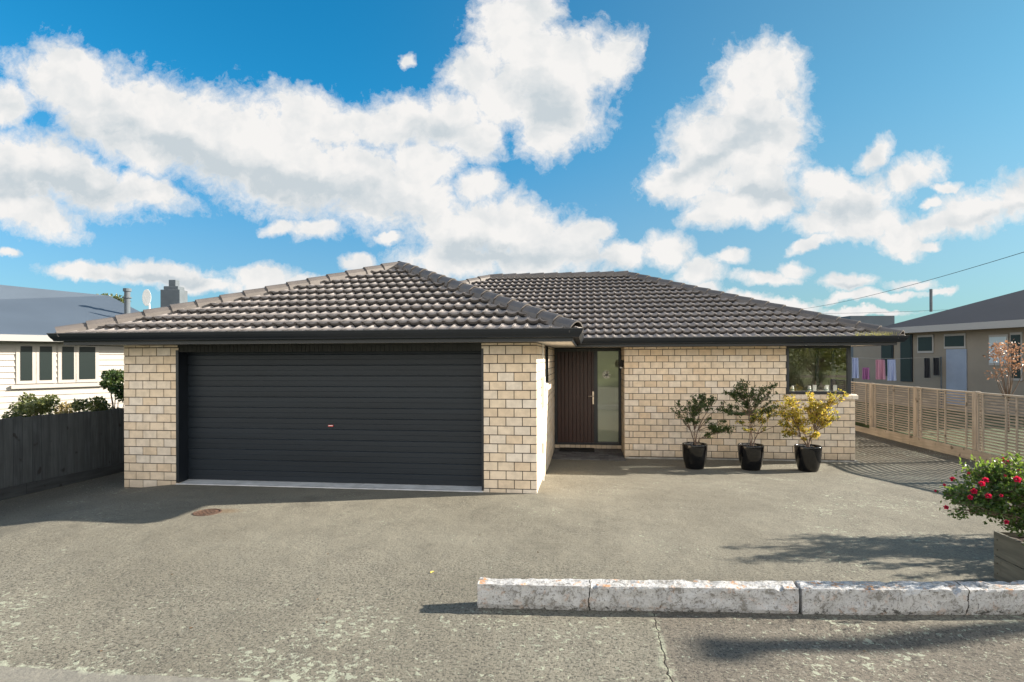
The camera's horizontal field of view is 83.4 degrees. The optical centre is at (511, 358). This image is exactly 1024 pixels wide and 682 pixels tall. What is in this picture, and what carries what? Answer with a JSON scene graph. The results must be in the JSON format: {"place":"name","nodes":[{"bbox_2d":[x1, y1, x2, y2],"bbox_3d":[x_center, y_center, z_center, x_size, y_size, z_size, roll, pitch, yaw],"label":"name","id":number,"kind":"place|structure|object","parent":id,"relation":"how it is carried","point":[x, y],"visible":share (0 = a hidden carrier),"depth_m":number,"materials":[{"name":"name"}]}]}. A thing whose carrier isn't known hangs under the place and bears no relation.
{"place":"outdoors","nodes":[
{"label":"outdoors","id":0,"kind":"place"},
{"bbox_2d":[0,397,58,417],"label":"garden shrub","id":1,"kind":"object","parent":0,"point":[40,406],"visible":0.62,"depth_m":12.70,"materials":[{"name":"green plant"}]},
{"bbox_2d":[18,392,59,411],"bbox_3d":[-11.501,1.416,13.932,0.841,1.257,1.541,0,0,-43],"label":"garden shrub","id":2,"kind":"object","parent":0,"point":[26,396],"visible":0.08,"depth_m":13.62,"materials":[{"name":"green plant"}]},
{"bbox_2d":[53,401,80,413],"bbox_3d":[-10.207,1.507,13.160,1.285,1.070,0.756,0,0,39],"label":"garden shrub","id":3,"kind":"object","parent":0,"point":[61,407],"visible":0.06,"depth_m":12.96,"materials":[{"name":"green plant"}]},
{"bbox_2d":[69,396,113,411],"bbox_3d":[-8.993,1.404,12.494,1.154,1.262,0.761,0,0,31],"label":"garden shrub","id":4,"kind":"object","parent":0,"point":[78,405],"visible":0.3,"depth_m":12.27,"materials":[{"name":"green plant"}]},
{"bbox_2d":[0,280,187,418],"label":"neighbour house","id":5,"kind":"structure","parent":0,"point":[35,359],"depth_m":18.47,"materials":[{"name":"white metal"}]},
{"bbox_2d":[16,343,36,383],"bbox_3d":[-14.716,0.163,17.424,0.052,1.220,0.474,0,0,42],"label":"window","id":6,"kind":"structure","parent":5,"relation":"in","point":[26,362],"depth_m":17.40,"materials":[{"name":"grey"}]},
{"bbox_2d":[36,344,55,383],"bbox_3d":[-14.404,0.162,17.768,0.052,1.220,0.498,0,0,42],"label":"window","id":7,"kind":"structure","parent":5,"relation":"in","point":[45,353],"depth_m":17.76,"materials":[{"name":"grey wood"}]},
{"bbox_2d":[58,344,77,382],"bbox_3d":[-14.035,0.161,18.176,0.052,1.220,0.499,0,0,42],"label":"window","id":8,"kind":"structure","parent":5,"relation":"in","point":[66,353],"depth_m":18.15,"materials":[{"name":"grey wood"}]},
{"bbox_2d":[75,345,98,381],"bbox_3d":[-13.700,0.159,18.546,0.052,1.220,0.624,0,0,42],"label":"window","id":9,"kind":"structure","parent":5,"relation":"in","point":[88,356],"depth_m":18.54,"materials":[{"name":"grey wood"}]},
{"bbox_2d":[99,369,124,408],"bbox_3d":[-9.012,1.127,12.979,1.363,1.806,0.643,0,0,40],"label":"garden shrub","id":10,"kind":"object","parent":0,"point":[111,381],"visible":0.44,"depth_m":12.74,"materials":[{"name":"green plant"}]},
{"bbox_2d":[98,293,130,302],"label":"tree","id":11,"kind":"object","parent":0,"point":[118,298],"visible":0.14,"depth_m":43.90,"materials":[{"name":"green plant"}]},
{"bbox_2d":[0,431,1023,681],"bbox_3d":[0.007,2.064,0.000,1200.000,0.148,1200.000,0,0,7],"label":"ground","id":12,"kind":"structure","parent":0,"point":[246,583],"depth_m":5.38,"materials":[{"name":"concrete"}]},
{"bbox_2d":[0,408,124,500],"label":"paling fence","id":13,"kind":"object","parent":12,"relation":"on","point":[38,453],"visible":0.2,"depth_m":9.47,"materials":[{"name":"grey wood"}]},
{"bbox_2d":[192,509,221,515],"bbox_3d":[-3.979,2.020,7.511,0.344,0.030,0.344,0,0,7],"label":"drain cover","id":14,"kind":"object","parent":12,"relation":"on","point":[205,512],"visible":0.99,"depth_m":7.49,"materials":[{"name":"metal"}]},
{"bbox_2d":[46,261,909,492],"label":"brick house","id":15,"kind":"structure","parent":12,"relation":"on","point":[398,375],"depth_m":9.32,"materials":[{"name":"brick"}]},
{"bbox_2d":[188,351,481,485],"bbox_3d":[-2.873,0.915,9.133,4.935,2.130,0.027,0,0,7],"label":"garage door","id":16,"kind":"structure","parent":15,"relation":"in","point":[366,417],"depth_m":9.12,"materials":[{"name":"grey metal"}]},
{"bbox_2d":[545,347,551,390],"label":"window","id":17,"kind":"structure","parent":15,"relation":"in","point":[549,385],"depth_m":11.17,"materials":[{"name":"black metal"}]},
{"bbox_2d":[555,348,620,444],"bbox_3d":[1.763,0.891,13.386,1.535,2.245,0.139,0,0,7],"label":"front door","id":18,"kind":"structure","parent":15,"relation":"in","point":[578,419],"depth_m":13.41,"materials":[{"name":"black wood"}]},
{"bbox_2d":[786,346,857,400],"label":"window","id":19,"kind":"structure","parent":15,"relation":"in","point":[832,363],"depth_m":12.01,"materials":[{"name":"black"}]},
{"bbox_2d":[477,577,798,613],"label":"kerb block","id":20,"kind":"structure","parent":12,"relation":"on","point":[779,597],"depth_m":4.53,"materials":[{"name":"concrete"}]},
{"bbox_2d":[682,442,707,469],"bbox_3d":[3.510,1.873,11.047,0.472,0.472,0.472,0,0,7],"label":"plant pot","id":21,"kind":"object","parent":12,"relation":"on","point":[694,457],"visible":1,"depth_m":10.87,"materials":[{"name":"black ceramic"}]},
{"bbox_2d":[670,393,735,444],"bbox_3d":[3.625,1.176,11.005,1.214,1.062,0.532,0,0,7],"label":"shrub","id":22,"kind":"object","parent":21,"relation":"on","point":[695,409],"visible":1,"depth_m":10.98,"materials":[{"name":"green plant"}]},
{"bbox_2d":[737,443,763,470],"bbox_3d":[4.531,1.870,10.907,0.472,0.472,0.472,0,0,7],"label":"plant pot","id":23,"kind":"object","parent":12,"relation":"on","point":[750,458],"visible":0.97,"depth_m":10.73,"materials":[{"name":"black ceramic"}]},
{"bbox_2d":[716,379,785,445],"bbox_3d":[4.523,1.042,10.909,1.202,1.316,0.433,0,0,7],"label":"shrub","id":24,"kind":"object","parent":23,"relation":"on","point":[751,413],"visible":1,"depth_m":10.90,"materials":[{"name":"green plant"}]},
{"bbox_2d":[794,444,821,471],"bbox_3d":[5.540,1.866,10.759,0.472,0.472,0.472,0,0,7],"label":"plant pot","id":25,"kind":"object","parent":12,"relation":"on","point":[807,459],"visible":0.98,"depth_m":10.59,"materials":[{"name":"black ceramic"}]},
{"bbox_2d":[773,388,848,446],"bbox_3d":[5.563,1.127,10.777,1.344,1.148,0.512,0,0,7],"label":"shrub","id":26,"kind":"object","parent":25,"relation":"on","point":[798,422],"visible":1,"depth_m":10.74,"materials":[{"name":"yellow plant"}]},
{"bbox_2d":[795,580,1023,614],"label":"kerb block","id":27,"kind":"structure","parent":12,"relation":"on","point":[911,598],"depth_m":4.45,"materials":[{"name":"concrete"}]},
{"bbox_2d":[851,381,1023,471],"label":"slat fence","id":28,"kind":"object","parent":12,"relation":"on","point":[915,439],"visible":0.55,"depth_m":12.75,"materials":[{"name":"brown wood"}]},
{"bbox_2d":[994,531,1023,582],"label":"timber planter","id":29,"kind":"object","parent":12,"relation":"on","point":[1009,557],"visible":0.89,"depth_m":5.03,"materials":[{"name":"wood"}]},
{"bbox_2d":[933,451,1023,545],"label":"rose bush","id":30,"kind":"object","parent":29,"relation":"on","point":[998,485],"visible":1,"depth_m":4.97,"materials":[{"name":"green plant"}]},
{"bbox_2d":[0,0,1023,323],"label":"sky","id":31,"kind":"structure","parent":0,"point":[807,154],"materials":[{"name":"blue"}]},
{"bbox_2d":[552,448,624,460],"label":"path","id":32,"kind":"structure","parent":0,"point":[609,454],"depth_m":12.44,"materials":[{"name":"grey concrete"}]},
{"bbox_2d":[559,447,594,451],"bbox_3d":[1.485,2.086,13.139,0.785,0.026,0.440,0,0,7],"label":"doormat","id":33,"kind":"object","parent":32,"relation":"on","point":[568,449],"visible":1,"depth_m":13.06,"materials":[{"name":"black rubber"}]},
{"bbox_2d":[787,331,896,335],"bbox_3d":[6.042,-0.465,11.118,2.737,0.132,0.102,0,0,7],"label":"gutter","id":34,"kind":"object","parent":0,"point":[870,334],"depth_m":11.00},
{"bbox_2d":[841,316,894,356],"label":"house","id":35,"kind":"structure","parent":0,"point":[882,321],"depth_m":37.60,"materials":[{"name":"grey metal"}]},
{"bbox_2d":[804,252,1023,308],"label":"overhead wire","id":36,"kind":"object","parent":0,"point":[930,279],"visible":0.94,"depth_m":31.57,"materials":[{"name":"grey metal"}]},
{"bbox_2d":[855,401,1023,460],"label":"lawn","id":37,"kind":"structure","parent":0,"point":[861,424],"depth_m":16.60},
{"bbox_2d":[851,357,941,407],"bbox_3d":[14.573,0.945,21.800,3.477,2.005,0.060,0,0,0],"label":"washing line","id":38,"kind":"object","parent":37,"relation":"on","point":[904,358],"visible":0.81,"depth_m":21.78,"materials":[{"name":"grey metal"}]},
{"bbox_2d":[852,358,858,377],"bbox_3d":[13.032,0.368,21.818,0.271,0.771,0.156,0,0,7],"label":"garment","id":39,"kind":"object","parent":38,"relation":"hanging from","point":[855,369],"visible":1,"depth_m":21.81,"materials":[{"name":"blue fabric"}]},
{"bbox_2d":[862,368,869,378],"bbox_3d":[13.427,0.577,21.810,0.291,0.451,0.140,0,0,7],"label":"garment","id":40,"kind":"object","parent":38,"relation":"hanging from","point":[865,373],"visible":1,"depth_m":21.79,"materials":[{"name":"purple fabric"}]},
{"bbox_2d":[876,360,885,378],"bbox_3d":[13.985,0.425,21.806,0.408,0.751,0.138,0,0,-1],"label":"garment","id":41,"kind":"object","parent":38,"relation":"hanging from","point":[880,370],"visible":1,"depth_m":21.80,"materials":[{"name":"pink fabric"}]},
{"bbox_2d":[887,360,895,380],"bbox_3d":[14.411,0.448,21.806,0.368,0.801,0.137,0,0,-1],"label":"garment","id":42,"kind":"object","parent":38,"relation":"hanging from","point":[891,372],"visible":1,"depth_m":21.80,"materials":[{"name":"blue fabric"}]},
{"bbox_2d":[924,358,930,377],"bbox_3d":[15.754,0.368,21.817,0.256,0.751,0.156,0,0,7],"label":"garment","id":43,"kind":"object","parent":38,"relation":"hanging from","point":[926,367],"visible":1,"depth_m":21.79,"materials":[{"name":"grey fabric"}]},
{"bbox_2d":[933,358,939,374],"bbox_3d":[16.098,0.312,21.817,0.257,0.661,0.157,0,0,7],"label":"garment","id":44,"kind":"object","parent":38,"relation":"hanging from","point":[935,366],"visible":1,"depth_m":21.80,"materials":[{"name":"grey fabric"}]},
{"bbox_2d":[853,289,1023,415],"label":"neighbour house","id":45,"kind":"structure","parent":37,"relation":"on","point":[958,339],"depth_m":21.30,"materials":[{"name":"grey paint"}]},
{"bbox_2d":[881,345,893,375],"bbox_3d":[15.825,-0.057,24.253,0.055,1.600,0.608,0,0,-10],"label":"window","id":46,"kind":"structure","parent":45,"relation":"in","point":[887,351],"depth_m":24.25,"materials":[{"name":"glass"}]},
{"bbox_2d":[900,334,912,381],"bbox_3d":[15.987,-0.007,23.310,0.055,1.900,0.562,0,0,-10],"label":"window","id":47,"kind":"structure","parent":45,"relation":"in","point":[906,348],"depth_m":23.22,"materials":[{"name":"glass"}]},
{"bbox_2d":[917,335,933,352],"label":"window","id":48,"kind":"structure","parent":45,"relation":"in","point":[925,343],"depth_m":22.41,"materials":[{"name":"grey"}]},
{"bbox_2d":[944,333,965,348],"bbox_3d":[16.342,-0.634,21.229,0.055,0.550,0.847,0,0,-10],"label":"window","id":49,"kind":"structure","parent":45,"relation":"in","point":[951,341],"depth_m":21.18,"materials":[{"name":"grey"}]},
{"bbox_2d":[946,349,966,404],"bbox_3d":[16.365,0.701,21.167,0.040,2.080,0.800,0,0,-10],"label":"door","id":50,"kind":"structure","parent":45,"relation":"in","point":[956,359],"depth_m":21.15,"materials":[{"name":"blue paint"}]},
{"bbox_2d":[989,334,1008,364],"bbox_3d":[16.615,-0.285,19.642,0.055,1.050,0.653,0,0,-10],"label":"window","id":51,"kind":"structure","parent":45,"relation":"in","point":[1002,337],"depth_m":19.64,"materials":[{"name":"grey glass"}]},
{"bbox_2d":[1010,332,1022,380],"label":"window","id":52,"kind":"structure","parent":45,"relation":"in","point":[1017,336],"depth_m":18.99,"materials":[{"name":"grey"}]},
{"bbox_2d":[982,339,1023,431],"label":"autumn shrub","id":53,"kind":"object","parent":37,"relation":"on","point":[998,353],"visible":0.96,"depth_m":14.96,"materials":[{"name":"orange plant"}]}
]}

